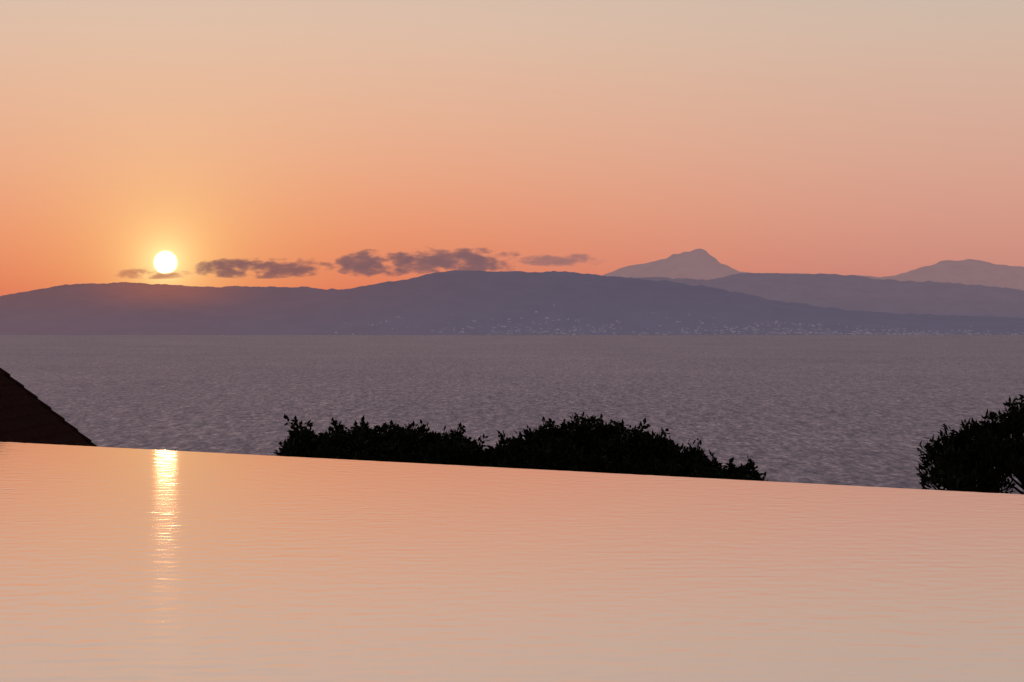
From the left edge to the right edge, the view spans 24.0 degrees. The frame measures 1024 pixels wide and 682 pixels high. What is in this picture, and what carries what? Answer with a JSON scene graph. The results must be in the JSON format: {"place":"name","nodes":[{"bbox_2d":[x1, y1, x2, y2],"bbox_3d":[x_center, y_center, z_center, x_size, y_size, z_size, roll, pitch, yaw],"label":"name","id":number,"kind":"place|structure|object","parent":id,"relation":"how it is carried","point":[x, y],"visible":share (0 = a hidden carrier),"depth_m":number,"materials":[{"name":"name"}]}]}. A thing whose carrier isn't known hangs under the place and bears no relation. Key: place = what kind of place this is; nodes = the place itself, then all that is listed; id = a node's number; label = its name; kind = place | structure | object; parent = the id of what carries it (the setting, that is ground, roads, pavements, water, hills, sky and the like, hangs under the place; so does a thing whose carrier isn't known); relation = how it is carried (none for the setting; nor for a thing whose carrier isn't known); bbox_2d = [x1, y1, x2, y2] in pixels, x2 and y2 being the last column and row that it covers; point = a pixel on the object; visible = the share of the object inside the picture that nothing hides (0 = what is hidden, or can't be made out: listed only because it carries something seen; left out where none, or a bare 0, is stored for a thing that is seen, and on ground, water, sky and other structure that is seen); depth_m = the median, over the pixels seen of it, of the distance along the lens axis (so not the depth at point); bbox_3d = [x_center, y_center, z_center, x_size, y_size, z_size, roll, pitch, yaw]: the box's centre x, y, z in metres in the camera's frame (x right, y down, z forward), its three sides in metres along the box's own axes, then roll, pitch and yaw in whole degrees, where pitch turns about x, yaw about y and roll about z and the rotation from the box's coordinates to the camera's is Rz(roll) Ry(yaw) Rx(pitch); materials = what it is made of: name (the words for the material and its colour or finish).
{"place":"outdoors","nodes":[
{"label":"outdoors","id":0,"kind":"place"},
{"bbox_2d":[0,335,1023,493],"bbox_3d":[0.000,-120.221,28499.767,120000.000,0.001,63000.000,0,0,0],"label":"sea","id":1,"kind":"structure","parent":0,"point":[865,410],"depth_m":1246.45,"materials":[{"name":"liquid"}]},
{"bbox_2d":[0,270,1023,334],"bbox_3d":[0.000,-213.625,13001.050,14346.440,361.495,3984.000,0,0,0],"label":"coastal hills","id":2,"kind":"structure","parent":0,"point":[465,298],"depth_m":12132.37,"materials":[{"name":"purple"}]},
{"bbox_2d":[324,304,1021,334],"bbox_3d":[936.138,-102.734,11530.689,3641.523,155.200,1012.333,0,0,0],"label":"distant town","id":3,"kind":"object","parent":2,"relation":"on","point":[801,332],"visible":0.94,"depth_m":11248.78},
{"bbox_2d":[0,0,1023,295],"label":"sky","id":4,"kind":"structure","parent":0,"point":[320,144],"materials":[{"name":"orange"}]},
{"bbox_2d":[602,249,1023,290],"bbox_3d":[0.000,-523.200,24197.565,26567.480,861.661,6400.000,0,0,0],"label":"mountain peak","id":5,"kind":"structure","parent":0,"point":[697,264],"depth_m":24386.27,"materials":[{"name":"stone"}]},
{"bbox_2d":[629,273,1023,317],"bbox_3d":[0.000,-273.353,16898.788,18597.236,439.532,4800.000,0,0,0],"label":"inland hills","id":6,"kind":"structure","parent":0,"point":[852,292],"depth_m":16651.10,"materials":[{"name":"purple"}]},
{"bbox_3d":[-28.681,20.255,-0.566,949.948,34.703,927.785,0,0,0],"label":"hillside ground","id":7,"kind":"structure","parent":0,"visible":0},
{"bbox_2d":[273,414,451,464],"bbox_3d":[-2.161,3.595,35.002,2.724,5.082,3.015,0,0,0],"label":"bush","id":8,"kind":"object","parent":7,"relation":"on","point":[396,443],"visible":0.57,"depth_m":34.47,"materials":[{"name":"green plant"}]},
{"bbox_2d":[436,422,542,469],"bbox_3d":[-0.382,3.778,35.638,1.866,5.144,2.818,0,0,0],"label":"bush","id":9,"kind":"object","parent":7,"relation":"on","point":[465,450],"visible":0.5,"depth_m":35.01,"materials":[{"name":"green plant"}]},
{"bbox_2d":[0,442,1023,681],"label":"infinity pool","id":10,"kind":"structure","parent":7,"relation":"on","point":[130,565],"depth_m":11.69,"materials":[{"name":"liquid"}]},
{"bbox_2d":[507,412,766,480],"bbox_3d":[1.838,3.816,35.242,3.940,5.554,3.082,0,0,0],"label":"bush","id":11,"kind":"object","parent":7,"relation":"on","point":[588,444],"visible":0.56,"depth_m":34.59,"materials":[{"name":"green plant"}]},
{"bbox_2d":[914,394,1023,494],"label":"bush","id":12,"kind":"object","parent":7,"relation":"on","point":[964,460],"visible":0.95,"depth_m":26.72,"materials":[{"name":"green plant"}]},
{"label":"walls","id":13,"kind":"object","parent":7,"relation":"on","visible":0},
{"bbox_2d":[0,370,92,445],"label":"roof","id":14,"kind":"structure","parent":13,"relation":"on","point":[25,417],"depth_m":37.00,"materials":[{"name":"tile"}]},
{"bbox_2d":[0,368,97,446],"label":"hip tiles","id":15,"kind":"object","parent":14,"relation":"on","point":[31,394],"visible":0.31,"depth_m":38.65,"materials":[{"name":"tile"}]}
]}

